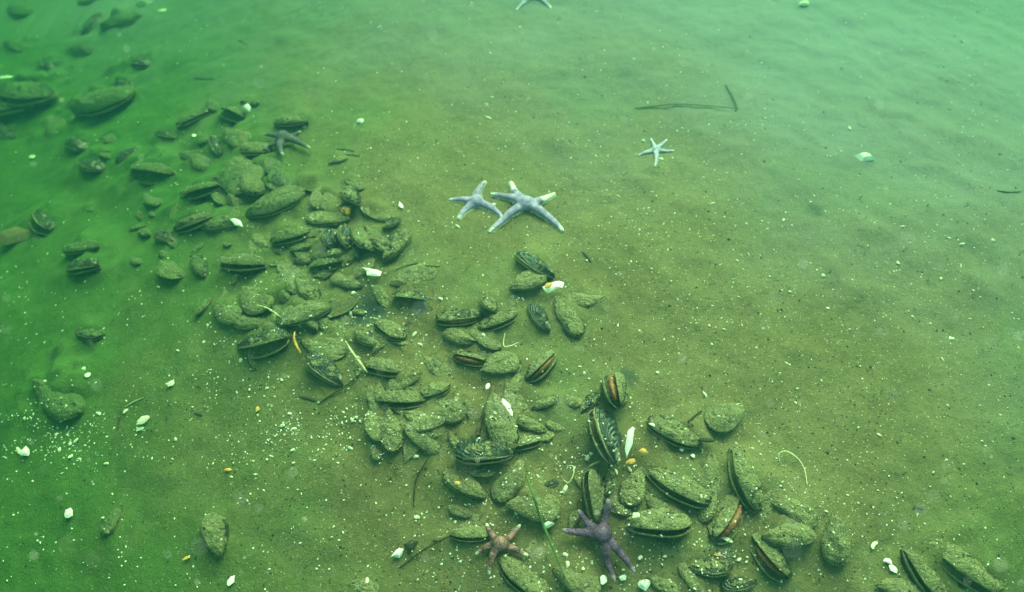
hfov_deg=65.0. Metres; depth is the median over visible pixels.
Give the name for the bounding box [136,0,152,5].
shell chip
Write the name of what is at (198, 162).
mussel valve
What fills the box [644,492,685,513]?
mussel
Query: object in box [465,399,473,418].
mussel valve
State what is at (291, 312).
mussel
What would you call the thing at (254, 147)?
mussel
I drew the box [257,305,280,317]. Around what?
twig
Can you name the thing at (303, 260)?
mussel
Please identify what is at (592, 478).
mussel
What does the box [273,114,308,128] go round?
mussel
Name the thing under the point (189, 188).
mussel
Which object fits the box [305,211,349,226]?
mussel
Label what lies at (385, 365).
mussel
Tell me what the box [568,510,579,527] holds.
mussel
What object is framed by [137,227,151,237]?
mussel
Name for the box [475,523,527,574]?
starfish
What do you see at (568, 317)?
mussel
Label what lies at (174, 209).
mussel
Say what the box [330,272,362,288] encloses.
mussel valve
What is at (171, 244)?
mussel valve
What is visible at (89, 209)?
mussel
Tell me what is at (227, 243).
mussel valve
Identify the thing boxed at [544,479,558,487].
mussel
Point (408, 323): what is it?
mussel
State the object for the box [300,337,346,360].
mussel valve
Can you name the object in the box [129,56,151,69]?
mussel
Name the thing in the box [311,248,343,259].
mussel
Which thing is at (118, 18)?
mussel
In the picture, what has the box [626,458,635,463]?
shell chip
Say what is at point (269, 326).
mussel
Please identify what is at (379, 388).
mussel valve
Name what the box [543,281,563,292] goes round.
shell chip
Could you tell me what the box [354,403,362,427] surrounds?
mussel
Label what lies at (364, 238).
mussel
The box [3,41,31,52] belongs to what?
mussel
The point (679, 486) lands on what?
mussel
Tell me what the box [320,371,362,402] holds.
twig
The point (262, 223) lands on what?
mussel
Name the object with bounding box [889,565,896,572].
shell chip
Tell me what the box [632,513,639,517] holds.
shell chip
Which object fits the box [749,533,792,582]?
mussel
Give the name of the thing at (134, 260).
mussel
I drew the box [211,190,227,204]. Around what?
mussel valve
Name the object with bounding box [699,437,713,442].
husk
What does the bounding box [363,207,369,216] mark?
mussel
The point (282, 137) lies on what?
starfish
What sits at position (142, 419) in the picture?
shell chip
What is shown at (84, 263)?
mussel
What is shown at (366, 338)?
mussel
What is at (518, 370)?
mussel valve
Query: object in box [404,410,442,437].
mussel valve
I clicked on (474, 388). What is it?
shell grit
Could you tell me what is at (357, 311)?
mussel
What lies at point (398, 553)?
shell chip
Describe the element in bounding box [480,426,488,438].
mussel valve
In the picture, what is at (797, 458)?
thread
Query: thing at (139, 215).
mussel
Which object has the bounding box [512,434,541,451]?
mussel
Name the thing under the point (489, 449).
mussel
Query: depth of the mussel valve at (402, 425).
1.13 m
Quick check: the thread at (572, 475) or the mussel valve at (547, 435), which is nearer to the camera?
the thread at (572, 475)
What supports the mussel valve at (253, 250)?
on the sea floor
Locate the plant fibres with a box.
[3,0,1023,591]
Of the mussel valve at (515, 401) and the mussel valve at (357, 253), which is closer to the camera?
the mussel valve at (515, 401)
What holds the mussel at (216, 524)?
on the sea floor
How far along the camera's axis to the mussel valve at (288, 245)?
1.35 m
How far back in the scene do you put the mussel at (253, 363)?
1.24 m
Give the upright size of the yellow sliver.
0.015 m
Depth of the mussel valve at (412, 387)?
1.16 m
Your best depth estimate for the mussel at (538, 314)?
1.21 m
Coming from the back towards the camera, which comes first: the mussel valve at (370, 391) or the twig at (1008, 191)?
the twig at (1008, 191)
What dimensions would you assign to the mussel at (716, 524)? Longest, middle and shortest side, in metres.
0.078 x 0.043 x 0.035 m
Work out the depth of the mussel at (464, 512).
1.08 m
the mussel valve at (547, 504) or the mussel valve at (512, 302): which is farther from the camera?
the mussel valve at (512, 302)
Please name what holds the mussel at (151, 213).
on the sea floor
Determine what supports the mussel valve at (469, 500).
on the sea floor
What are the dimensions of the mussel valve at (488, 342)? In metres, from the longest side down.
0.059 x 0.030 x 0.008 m
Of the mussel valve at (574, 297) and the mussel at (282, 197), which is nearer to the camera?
the mussel valve at (574, 297)
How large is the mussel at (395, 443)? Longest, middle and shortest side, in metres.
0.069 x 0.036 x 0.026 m
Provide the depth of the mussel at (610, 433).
1.08 m
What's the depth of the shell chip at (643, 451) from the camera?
1.09 m
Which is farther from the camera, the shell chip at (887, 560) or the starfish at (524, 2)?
the starfish at (524, 2)
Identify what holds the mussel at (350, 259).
on the sea floor
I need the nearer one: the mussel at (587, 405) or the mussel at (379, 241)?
the mussel at (587, 405)
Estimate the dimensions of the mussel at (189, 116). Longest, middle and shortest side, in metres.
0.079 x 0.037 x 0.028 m
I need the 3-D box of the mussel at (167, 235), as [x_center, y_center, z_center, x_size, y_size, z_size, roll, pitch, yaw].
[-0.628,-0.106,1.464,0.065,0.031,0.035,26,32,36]
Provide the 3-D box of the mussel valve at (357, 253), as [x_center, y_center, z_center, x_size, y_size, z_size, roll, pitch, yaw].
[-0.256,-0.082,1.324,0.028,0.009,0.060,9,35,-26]
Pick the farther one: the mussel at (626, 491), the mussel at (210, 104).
the mussel at (210, 104)
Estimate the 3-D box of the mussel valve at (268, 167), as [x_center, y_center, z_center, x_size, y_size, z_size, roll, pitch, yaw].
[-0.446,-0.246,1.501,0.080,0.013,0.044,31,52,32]
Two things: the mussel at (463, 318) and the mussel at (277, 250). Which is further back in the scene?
the mussel at (277, 250)
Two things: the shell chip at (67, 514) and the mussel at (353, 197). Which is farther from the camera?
the mussel at (353, 197)
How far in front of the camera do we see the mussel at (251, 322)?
1.26 m
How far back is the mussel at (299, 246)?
1.34 m
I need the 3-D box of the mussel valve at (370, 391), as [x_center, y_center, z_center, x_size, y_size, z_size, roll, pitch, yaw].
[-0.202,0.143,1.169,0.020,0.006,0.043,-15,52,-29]
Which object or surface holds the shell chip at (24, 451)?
on the sea floor
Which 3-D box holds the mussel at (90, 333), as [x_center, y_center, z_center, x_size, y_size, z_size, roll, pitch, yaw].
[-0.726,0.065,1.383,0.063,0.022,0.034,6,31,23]
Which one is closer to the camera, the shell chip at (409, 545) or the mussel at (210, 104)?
the shell chip at (409, 545)
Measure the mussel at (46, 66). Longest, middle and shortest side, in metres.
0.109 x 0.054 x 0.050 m
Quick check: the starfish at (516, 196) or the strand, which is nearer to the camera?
the strand
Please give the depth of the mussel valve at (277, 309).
1.27 m
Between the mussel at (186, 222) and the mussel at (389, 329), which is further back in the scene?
the mussel at (186, 222)
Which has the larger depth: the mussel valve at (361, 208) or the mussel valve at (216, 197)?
the mussel valve at (216, 197)
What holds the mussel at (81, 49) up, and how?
on the sea floor
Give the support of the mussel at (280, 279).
on the sea floor
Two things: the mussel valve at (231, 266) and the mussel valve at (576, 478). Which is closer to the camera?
the mussel valve at (576, 478)
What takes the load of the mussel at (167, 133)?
on the sea floor
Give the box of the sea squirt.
[340,206,350,215]
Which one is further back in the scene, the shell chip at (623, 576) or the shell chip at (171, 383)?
the shell chip at (171, 383)
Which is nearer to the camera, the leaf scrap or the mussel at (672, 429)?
the mussel at (672, 429)
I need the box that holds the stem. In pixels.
[475,385,494,436]
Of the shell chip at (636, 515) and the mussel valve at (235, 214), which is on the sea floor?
the mussel valve at (235, 214)
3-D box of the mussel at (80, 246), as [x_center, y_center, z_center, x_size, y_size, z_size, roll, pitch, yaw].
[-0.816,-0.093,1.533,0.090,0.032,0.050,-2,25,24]
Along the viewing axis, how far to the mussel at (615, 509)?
1.07 m
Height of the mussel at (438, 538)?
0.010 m
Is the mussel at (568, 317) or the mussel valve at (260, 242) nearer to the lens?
the mussel at (568, 317)
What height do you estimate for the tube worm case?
0.008 m
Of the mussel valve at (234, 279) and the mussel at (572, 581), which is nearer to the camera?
the mussel at (572, 581)
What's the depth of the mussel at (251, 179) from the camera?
1.46 m
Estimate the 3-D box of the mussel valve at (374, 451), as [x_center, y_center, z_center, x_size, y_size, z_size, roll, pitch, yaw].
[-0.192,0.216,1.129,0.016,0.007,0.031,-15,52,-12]
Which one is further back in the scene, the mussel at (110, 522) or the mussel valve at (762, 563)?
the mussel at (110, 522)
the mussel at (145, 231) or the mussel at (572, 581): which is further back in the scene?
the mussel at (145, 231)
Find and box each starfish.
[263,130,310,155]
[449,181,502,220]
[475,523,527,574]
[488,181,563,232]
[516,0,551,10]
[562,498,635,580]
[638,138,673,165]
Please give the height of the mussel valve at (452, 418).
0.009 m
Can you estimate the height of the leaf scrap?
0.005 m
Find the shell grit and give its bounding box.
[0,0,1023,591]
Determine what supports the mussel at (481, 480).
on the sea floor
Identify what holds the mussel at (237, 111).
on the sea floor
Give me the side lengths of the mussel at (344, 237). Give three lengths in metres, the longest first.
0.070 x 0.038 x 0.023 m
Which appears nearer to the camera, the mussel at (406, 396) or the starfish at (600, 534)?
the starfish at (600, 534)
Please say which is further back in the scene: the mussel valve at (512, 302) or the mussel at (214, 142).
the mussel at (214, 142)
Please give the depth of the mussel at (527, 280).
1.24 m
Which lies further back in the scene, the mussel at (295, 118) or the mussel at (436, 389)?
the mussel at (295, 118)
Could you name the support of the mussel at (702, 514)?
on the sea floor
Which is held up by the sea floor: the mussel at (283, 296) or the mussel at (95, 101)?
the mussel at (95, 101)
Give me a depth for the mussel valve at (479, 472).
1.09 m
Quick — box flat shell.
[0,226,30,245]
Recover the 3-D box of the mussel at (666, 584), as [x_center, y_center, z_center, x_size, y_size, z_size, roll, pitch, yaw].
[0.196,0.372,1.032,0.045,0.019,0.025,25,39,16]
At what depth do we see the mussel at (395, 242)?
1.31 m
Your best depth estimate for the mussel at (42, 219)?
1.65 m
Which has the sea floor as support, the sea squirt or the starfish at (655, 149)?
the starfish at (655, 149)
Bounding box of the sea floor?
[0,0,1023,591]
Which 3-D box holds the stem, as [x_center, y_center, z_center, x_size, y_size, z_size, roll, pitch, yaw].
[-0.037,0.161,1.129,0.010,0.023,0.077,13,51,11]
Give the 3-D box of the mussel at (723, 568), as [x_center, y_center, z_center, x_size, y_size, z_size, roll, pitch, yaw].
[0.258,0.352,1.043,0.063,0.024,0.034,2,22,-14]
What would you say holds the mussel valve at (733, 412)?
on the sea floor
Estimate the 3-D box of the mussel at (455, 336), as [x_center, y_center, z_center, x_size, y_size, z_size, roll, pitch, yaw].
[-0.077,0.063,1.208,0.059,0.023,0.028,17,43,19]
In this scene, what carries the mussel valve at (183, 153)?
on the sea floor
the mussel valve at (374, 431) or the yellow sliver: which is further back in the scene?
the yellow sliver
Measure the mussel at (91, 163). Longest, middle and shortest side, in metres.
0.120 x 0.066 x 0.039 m
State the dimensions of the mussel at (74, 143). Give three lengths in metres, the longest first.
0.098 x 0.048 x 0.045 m
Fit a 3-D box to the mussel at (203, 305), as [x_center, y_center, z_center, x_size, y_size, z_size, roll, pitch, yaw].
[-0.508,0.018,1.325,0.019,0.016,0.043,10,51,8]
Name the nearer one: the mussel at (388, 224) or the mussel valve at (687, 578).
the mussel valve at (687, 578)
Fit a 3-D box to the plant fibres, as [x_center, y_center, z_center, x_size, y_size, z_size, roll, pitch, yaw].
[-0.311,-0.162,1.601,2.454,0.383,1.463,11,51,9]
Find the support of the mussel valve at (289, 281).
on the sea floor
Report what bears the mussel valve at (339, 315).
on the sea floor
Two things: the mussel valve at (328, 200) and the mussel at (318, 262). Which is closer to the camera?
the mussel at (318, 262)
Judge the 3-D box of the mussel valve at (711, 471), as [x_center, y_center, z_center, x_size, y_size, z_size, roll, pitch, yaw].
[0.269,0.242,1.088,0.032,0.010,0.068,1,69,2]
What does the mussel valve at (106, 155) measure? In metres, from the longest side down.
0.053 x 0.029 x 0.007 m
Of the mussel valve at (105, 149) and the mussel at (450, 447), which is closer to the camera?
the mussel at (450, 447)
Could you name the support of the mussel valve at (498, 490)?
on the sea floor
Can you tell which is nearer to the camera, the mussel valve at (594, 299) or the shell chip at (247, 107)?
the mussel valve at (594, 299)
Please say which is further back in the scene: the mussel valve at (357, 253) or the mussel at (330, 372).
the mussel valve at (357, 253)
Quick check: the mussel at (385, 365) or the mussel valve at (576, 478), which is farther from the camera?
the mussel at (385, 365)
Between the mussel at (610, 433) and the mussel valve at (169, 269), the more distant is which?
the mussel valve at (169, 269)
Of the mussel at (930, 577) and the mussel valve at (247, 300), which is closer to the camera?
the mussel at (930, 577)
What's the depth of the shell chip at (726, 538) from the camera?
1.05 m
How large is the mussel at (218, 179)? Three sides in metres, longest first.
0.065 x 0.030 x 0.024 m
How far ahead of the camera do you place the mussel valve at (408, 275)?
1.28 m
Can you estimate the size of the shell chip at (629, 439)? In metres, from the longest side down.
0.043 x 0.010 x 0.004 m
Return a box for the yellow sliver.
[293,332,300,353]
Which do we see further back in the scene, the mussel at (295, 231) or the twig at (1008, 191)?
the twig at (1008, 191)
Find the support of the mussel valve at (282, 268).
on the sea floor
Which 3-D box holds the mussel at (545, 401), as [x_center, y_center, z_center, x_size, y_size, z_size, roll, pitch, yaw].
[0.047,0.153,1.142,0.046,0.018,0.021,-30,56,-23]
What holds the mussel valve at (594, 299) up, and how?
on the sea floor
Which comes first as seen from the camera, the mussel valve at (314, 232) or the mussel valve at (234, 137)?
the mussel valve at (314, 232)
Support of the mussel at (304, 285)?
on the sea floor
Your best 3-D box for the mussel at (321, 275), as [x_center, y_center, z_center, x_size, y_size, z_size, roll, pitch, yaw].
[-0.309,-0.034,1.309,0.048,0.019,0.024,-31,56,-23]
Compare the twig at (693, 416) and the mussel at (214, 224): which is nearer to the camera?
the twig at (693, 416)
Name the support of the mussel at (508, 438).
on the sea floor
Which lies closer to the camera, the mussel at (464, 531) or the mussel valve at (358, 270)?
the mussel at (464, 531)
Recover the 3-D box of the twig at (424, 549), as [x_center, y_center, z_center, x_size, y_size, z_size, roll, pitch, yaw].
[-0.112,0.334,1.060,0.084,0.036,0.005,-19,53,-15]
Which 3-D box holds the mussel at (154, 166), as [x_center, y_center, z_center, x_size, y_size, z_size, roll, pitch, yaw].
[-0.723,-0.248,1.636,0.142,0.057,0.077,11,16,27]
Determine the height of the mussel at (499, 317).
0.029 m
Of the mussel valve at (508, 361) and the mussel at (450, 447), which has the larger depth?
the mussel valve at (508, 361)
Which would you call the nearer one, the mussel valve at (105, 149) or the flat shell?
the flat shell
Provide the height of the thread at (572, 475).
0.008 m
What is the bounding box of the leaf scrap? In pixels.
[299,396,316,400]
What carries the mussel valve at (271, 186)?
on the sea floor
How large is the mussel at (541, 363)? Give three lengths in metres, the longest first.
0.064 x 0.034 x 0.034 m
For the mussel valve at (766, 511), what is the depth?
1.07 m
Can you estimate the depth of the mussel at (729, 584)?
1.03 m
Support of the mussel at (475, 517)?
on the sea floor
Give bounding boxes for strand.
[413,451,432,506]
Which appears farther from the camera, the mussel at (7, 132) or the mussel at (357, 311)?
the mussel at (7, 132)
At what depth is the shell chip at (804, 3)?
1.81 m
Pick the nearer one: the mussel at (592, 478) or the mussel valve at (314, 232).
the mussel at (592, 478)
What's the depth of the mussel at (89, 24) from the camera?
2.32 m
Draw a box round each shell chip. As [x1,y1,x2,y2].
[19,446,29,455]
[64,508,72,517]
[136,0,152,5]
[136,415,149,424]
[167,380,173,386]
[227,575,234,585]
[230,218,242,226]
[243,103,250,111]
[362,267,381,275]
[391,548,403,557]
[403,540,417,550]
[502,398,512,415]
[542,521,553,528]
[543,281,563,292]
[545,283,552,287]
[600,575,606,584]
[619,574,625,579]
[625,427,634,455]
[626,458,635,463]
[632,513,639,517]
[638,579,650,590]
[639,448,647,453]
[721,537,732,541]
[799,0,809,5]
[855,152,875,160]
[871,541,877,548]
[884,558,891,564]
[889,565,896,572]
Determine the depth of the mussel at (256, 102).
1.67 m
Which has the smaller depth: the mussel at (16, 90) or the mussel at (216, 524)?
the mussel at (216, 524)
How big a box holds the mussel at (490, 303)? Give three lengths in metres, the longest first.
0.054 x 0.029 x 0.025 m
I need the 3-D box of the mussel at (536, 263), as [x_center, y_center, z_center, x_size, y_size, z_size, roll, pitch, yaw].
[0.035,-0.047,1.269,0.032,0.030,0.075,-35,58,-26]
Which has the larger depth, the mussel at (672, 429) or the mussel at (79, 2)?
the mussel at (79, 2)
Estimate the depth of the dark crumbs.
1.21 m
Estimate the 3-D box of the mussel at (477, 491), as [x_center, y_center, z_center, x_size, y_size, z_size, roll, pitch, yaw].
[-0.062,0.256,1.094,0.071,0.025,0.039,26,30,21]
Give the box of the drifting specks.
[0,0,1020,591]
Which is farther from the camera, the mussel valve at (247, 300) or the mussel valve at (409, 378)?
the mussel valve at (247, 300)
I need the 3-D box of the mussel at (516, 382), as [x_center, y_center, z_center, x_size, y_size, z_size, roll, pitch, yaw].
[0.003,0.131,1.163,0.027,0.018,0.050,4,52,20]
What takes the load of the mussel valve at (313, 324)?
on the sea floor
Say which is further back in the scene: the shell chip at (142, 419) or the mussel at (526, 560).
the shell chip at (142, 419)
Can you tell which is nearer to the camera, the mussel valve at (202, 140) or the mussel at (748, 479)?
the mussel at (748, 479)
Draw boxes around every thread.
[563,465,574,482]
[778,451,807,485]
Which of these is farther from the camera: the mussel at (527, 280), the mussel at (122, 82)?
the mussel at (122, 82)
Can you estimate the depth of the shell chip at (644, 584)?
1.03 m
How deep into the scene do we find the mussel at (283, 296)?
1.28 m
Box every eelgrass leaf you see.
[526,475,565,577]
[636,84,737,108]
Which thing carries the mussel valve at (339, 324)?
on the sea floor
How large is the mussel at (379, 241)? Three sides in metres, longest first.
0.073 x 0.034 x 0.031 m
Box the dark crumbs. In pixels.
[1,1,1023,591]
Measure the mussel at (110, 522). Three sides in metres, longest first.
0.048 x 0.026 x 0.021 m
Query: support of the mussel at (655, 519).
on the sea floor
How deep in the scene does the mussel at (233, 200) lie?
1.46 m
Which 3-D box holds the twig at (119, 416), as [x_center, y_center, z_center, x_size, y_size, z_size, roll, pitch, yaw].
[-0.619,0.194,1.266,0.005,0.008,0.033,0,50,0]
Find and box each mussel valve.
[33,378,85,420]
[45,115,66,137]
[98,152,110,158]
[99,147,111,151]
[129,223,146,229]
[143,193,162,205]
[156,259,185,278]
[158,250,168,257]
[167,238,177,247]
[178,148,202,159]
[183,153,211,171]
[189,242,203,256]
[197,137,207,143]
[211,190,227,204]
[213,304,242,324]
[220,289,229,297]
[222,127,250,147]
[223,156,265,194]
[223,242,231,245]
[228,207,239,219]
[228,264,236,268]
[231,273,238,286]
[240,286,273,314]
[248,240,257,254]
[250,233,269,247]
[263,157,287,173]
[266,182,282,189]
[267,169,274,181]
[271,304,281,324]
[277,259,292,273]
[279,236,297,249]
[286,267,301,293]
[292,244,309,258]
[293,300,317,330]
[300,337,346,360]
[302,224,332,236]
[309,185,322,208]
[320,191,337,209]
[328,155,347,163]
[329,296,359,319]
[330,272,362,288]
[333,318,345,329]
[348,578,379,591]
[351,257,374,278]
[352,246,360,258]
[360,207,385,220]
[364,409,381,440]
[367,384,375,404]
[368,381,383,410]
[369,442,381,459]
[372,285,389,307]
[386,371,421,390]
[388,263,436,287]
[391,403,404,414]
[399,418,406,432]
[402,438,419,463]
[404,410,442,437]
[405,384,418,392]
[407,415,445,431]
[422,356,452,375]
[435,398,448,416]
[443,389,467,423]
[448,430,456,445]
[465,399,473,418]
[465,495,474,508]
[467,466,496,476]
[469,329,501,349]
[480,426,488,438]
[481,351,518,373]
[490,458,524,503]
[503,379,527,412]
[505,494,561,521]
[509,294,518,308]
[510,359,521,375]
[522,454,528,467]
[535,431,553,442]
[545,420,565,431]
[563,293,591,306]
[564,394,582,406]
[574,475,581,487]
[577,295,604,306]
[678,562,704,591]
[701,451,720,494]
[704,403,743,432]
[756,490,773,525]
[757,555,765,572]
[771,498,818,527]
[875,578,925,591]
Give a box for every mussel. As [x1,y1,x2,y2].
[0,81,56,110]
[0,97,52,119]
[0,124,17,139]
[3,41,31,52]
[7,3,34,17]
[29,208,54,236]
[38,60,57,70]
[62,239,98,256]
[64,136,88,153]
[66,257,100,276]
[69,85,135,117]
[70,43,93,55]
[76,327,105,341]
[77,0,96,5]
[78,158,106,174]
[80,12,104,35]
[86,206,93,211]
[100,12,141,30]
[100,505,123,536]
[104,133,115,143]
[115,80,133,86]
[115,146,140,163]
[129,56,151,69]
[130,159,175,185]
[130,256,142,265]
[135,210,144,220]
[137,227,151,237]
[148,210,154,217]
[154,130,178,140]
[154,229,174,243]
[168,205,180,220]
[173,212,212,233]
[175,108,209,128]
[180,181,219,200]
[185,200,201,206]
[190,255,207,278]
[194,297,211,316]
[200,512,228,558]
[201,215,239,231]
[205,99,219,112]
[208,134,222,156]
[213,175,226,192]
[219,105,245,125]
[219,253,265,275]
[227,193,243,205]
[228,314,264,331]
[236,331,289,359]
[238,141,272,157]
[239,166,265,197]
[240,99,259,106]
[245,185,305,219]
[248,347,257,369]
[257,219,264,228]
[261,321,293,340]
[266,224,273,241]
[270,226,310,246]
[271,172,290,186]
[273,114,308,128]
[273,247,283,254]
[275,302,331,327]
[278,273,286,282]
[278,290,290,302]
[288,242,311,254]
[293,256,311,264]
[295,271,320,299]
[304,352,343,386]
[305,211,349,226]
[308,252,347,272]
[310,266,333,279]
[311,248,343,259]
[317,316,330,330]
[320,229,338,248]
[337,223,351,250]
[340,184,360,206]
[341,240,360,267]
[344,178,364,190]
[351,309,366,315]
[352,228,374,252]
[353,329,377,348]
[353,359,363,377]
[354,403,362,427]
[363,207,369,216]
[364,225,387,254]
[365,357,403,378]
[372,334,392,355]
[374,318,406,340]
[374,390,426,410]
[376,214,395,221]
[380,409,404,454]
[382,217,401,230]
[382,228,411,262]
[391,290,432,310]
[393,341,407,345]
[400,321,412,326]
[404,422,439,454]
[418,381,450,399]
[421,444,440,454]
[432,534,446,541]
[435,308,483,326]
[442,468,485,499]
[443,327,476,346]
[446,440,458,449]
[448,504,472,518]
[449,524,489,543]
[451,349,485,367]
[453,437,513,466]
[470,512,479,521]
[472,466,486,483]
[477,310,517,331]
[480,293,497,312]
[484,392,518,449]
[497,553,550,591]
[503,373,521,394]
[509,270,546,291]
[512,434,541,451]
[514,414,546,433]
[515,251,554,281]
[521,538,536,570]
[524,350,557,382]
[527,303,550,333]
[531,395,558,410]
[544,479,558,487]
[552,567,600,591]
[553,298,585,338]
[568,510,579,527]
[579,392,600,414]
[581,469,605,524]
[587,406,622,467]
[600,372,628,409]
[602,469,616,495]
[610,503,632,516]
[619,468,644,506]
[625,507,691,540]
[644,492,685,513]
[645,467,711,509]
[646,414,702,449]
[647,576,680,591]
[688,557,732,578]
[697,487,716,522]
[707,494,744,545]
[720,576,756,591]
[727,446,763,512]
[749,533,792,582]
[761,522,816,547]
[821,513,850,567]
[900,547,946,591]
[929,538,1003,591]
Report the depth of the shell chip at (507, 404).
1.12 m
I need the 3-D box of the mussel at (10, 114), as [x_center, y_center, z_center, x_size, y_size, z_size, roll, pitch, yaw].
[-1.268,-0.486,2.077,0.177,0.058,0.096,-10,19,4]
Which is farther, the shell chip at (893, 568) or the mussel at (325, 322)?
the mussel at (325, 322)
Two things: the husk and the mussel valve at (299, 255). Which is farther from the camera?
the mussel valve at (299, 255)
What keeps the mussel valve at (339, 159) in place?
on the sea floor
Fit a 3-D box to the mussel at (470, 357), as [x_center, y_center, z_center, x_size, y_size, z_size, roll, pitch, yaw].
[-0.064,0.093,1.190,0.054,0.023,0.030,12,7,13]
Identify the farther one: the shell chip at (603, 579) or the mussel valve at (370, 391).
the mussel valve at (370, 391)
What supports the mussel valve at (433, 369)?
on the sea floor
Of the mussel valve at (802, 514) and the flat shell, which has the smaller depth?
the mussel valve at (802, 514)
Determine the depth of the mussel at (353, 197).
1.36 m
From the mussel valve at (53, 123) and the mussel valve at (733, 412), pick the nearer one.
the mussel valve at (733, 412)
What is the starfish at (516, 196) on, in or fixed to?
on the sea floor
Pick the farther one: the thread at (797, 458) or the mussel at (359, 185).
the mussel at (359, 185)
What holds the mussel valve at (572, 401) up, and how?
on the sea floor
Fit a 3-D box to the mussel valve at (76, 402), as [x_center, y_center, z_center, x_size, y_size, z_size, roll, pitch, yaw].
[-0.754,0.162,1.319,0.146,0.020,0.056,20,54,29]
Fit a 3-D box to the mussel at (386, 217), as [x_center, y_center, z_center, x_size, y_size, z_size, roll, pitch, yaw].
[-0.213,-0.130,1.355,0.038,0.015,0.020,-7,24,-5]
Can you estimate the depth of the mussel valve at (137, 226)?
1.53 m
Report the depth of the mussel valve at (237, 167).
1.49 m
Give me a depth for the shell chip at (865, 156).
1.45 m
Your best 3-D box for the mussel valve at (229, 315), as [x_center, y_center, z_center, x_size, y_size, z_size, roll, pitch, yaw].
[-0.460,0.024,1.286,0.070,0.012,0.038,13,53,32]
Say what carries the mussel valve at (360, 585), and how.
on the sea floor
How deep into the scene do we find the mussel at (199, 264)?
1.38 m
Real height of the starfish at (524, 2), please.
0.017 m
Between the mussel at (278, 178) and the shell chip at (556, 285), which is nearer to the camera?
the shell chip at (556, 285)
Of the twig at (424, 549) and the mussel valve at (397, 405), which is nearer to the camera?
the twig at (424, 549)
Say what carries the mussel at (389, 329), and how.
on the sea floor
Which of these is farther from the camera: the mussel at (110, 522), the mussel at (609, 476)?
the mussel at (110, 522)
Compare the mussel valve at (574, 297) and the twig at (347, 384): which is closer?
the twig at (347, 384)
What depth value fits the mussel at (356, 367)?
1.21 m
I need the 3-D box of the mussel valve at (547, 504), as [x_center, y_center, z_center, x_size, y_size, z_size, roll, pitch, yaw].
[0.029,0.278,1.066,0.076,0.011,0.043,2,48,-1]
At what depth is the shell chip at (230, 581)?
1.09 m
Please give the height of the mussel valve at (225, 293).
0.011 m
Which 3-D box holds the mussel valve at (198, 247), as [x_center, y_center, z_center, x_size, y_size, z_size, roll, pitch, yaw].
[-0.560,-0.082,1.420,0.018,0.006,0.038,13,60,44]
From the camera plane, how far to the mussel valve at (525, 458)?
1.10 m
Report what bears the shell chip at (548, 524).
on the sea floor
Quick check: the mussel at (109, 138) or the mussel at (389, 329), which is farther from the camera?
the mussel at (109, 138)
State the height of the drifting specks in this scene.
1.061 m
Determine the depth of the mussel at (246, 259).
1.34 m
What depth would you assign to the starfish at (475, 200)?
1.37 m
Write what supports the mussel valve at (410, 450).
on the sea floor
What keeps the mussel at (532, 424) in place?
on the sea floor
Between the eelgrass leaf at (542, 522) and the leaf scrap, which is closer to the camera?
the eelgrass leaf at (542, 522)
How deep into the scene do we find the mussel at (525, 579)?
1.03 m
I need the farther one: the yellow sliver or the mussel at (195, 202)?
the mussel at (195, 202)
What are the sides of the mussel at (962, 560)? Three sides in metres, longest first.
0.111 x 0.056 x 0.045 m
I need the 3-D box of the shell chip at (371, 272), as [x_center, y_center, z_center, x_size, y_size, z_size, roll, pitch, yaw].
[-0.226,-0.038,1.286,0.034,0.004,0.013,10,51,8]
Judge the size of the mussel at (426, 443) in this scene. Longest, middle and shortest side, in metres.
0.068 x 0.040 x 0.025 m
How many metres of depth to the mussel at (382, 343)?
1.21 m
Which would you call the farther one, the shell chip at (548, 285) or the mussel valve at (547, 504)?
the shell chip at (548, 285)
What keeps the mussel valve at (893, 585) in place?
on the sea floor
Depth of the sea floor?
1.32 m
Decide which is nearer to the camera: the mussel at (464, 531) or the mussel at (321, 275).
the mussel at (464, 531)
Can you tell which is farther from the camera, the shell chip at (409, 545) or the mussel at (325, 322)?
the mussel at (325, 322)
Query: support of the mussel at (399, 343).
on the sea floor
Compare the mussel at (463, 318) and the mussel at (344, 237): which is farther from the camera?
the mussel at (344, 237)
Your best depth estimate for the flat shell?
1.66 m
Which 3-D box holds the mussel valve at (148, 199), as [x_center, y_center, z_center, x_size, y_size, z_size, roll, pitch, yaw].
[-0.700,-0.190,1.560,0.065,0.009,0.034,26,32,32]
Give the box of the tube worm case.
[345,341,367,372]
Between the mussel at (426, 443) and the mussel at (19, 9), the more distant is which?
the mussel at (19, 9)
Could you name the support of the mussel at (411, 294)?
on the sea floor
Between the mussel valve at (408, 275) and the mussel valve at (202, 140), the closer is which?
the mussel valve at (408, 275)
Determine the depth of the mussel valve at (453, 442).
1.13 m
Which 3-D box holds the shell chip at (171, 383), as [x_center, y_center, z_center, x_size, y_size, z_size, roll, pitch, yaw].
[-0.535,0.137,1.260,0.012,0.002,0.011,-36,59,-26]
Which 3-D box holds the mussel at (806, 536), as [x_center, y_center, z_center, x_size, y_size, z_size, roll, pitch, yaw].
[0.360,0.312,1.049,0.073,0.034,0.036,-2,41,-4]
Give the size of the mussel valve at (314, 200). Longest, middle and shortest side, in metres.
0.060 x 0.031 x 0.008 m
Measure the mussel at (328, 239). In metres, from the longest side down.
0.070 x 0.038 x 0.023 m
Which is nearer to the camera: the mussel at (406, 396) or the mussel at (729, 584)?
the mussel at (729, 584)
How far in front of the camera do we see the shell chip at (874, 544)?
1.06 m
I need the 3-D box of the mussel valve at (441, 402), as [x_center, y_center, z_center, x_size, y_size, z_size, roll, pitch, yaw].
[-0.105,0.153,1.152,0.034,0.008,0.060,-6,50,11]
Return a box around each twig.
[117,409,120,429]
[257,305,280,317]
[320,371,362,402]
[396,263,438,269]
[399,534,451,567]
[688,410,701,421]
[996,190,1020,192]
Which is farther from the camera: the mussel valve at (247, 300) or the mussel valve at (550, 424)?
the mussel valve at (247, 300)

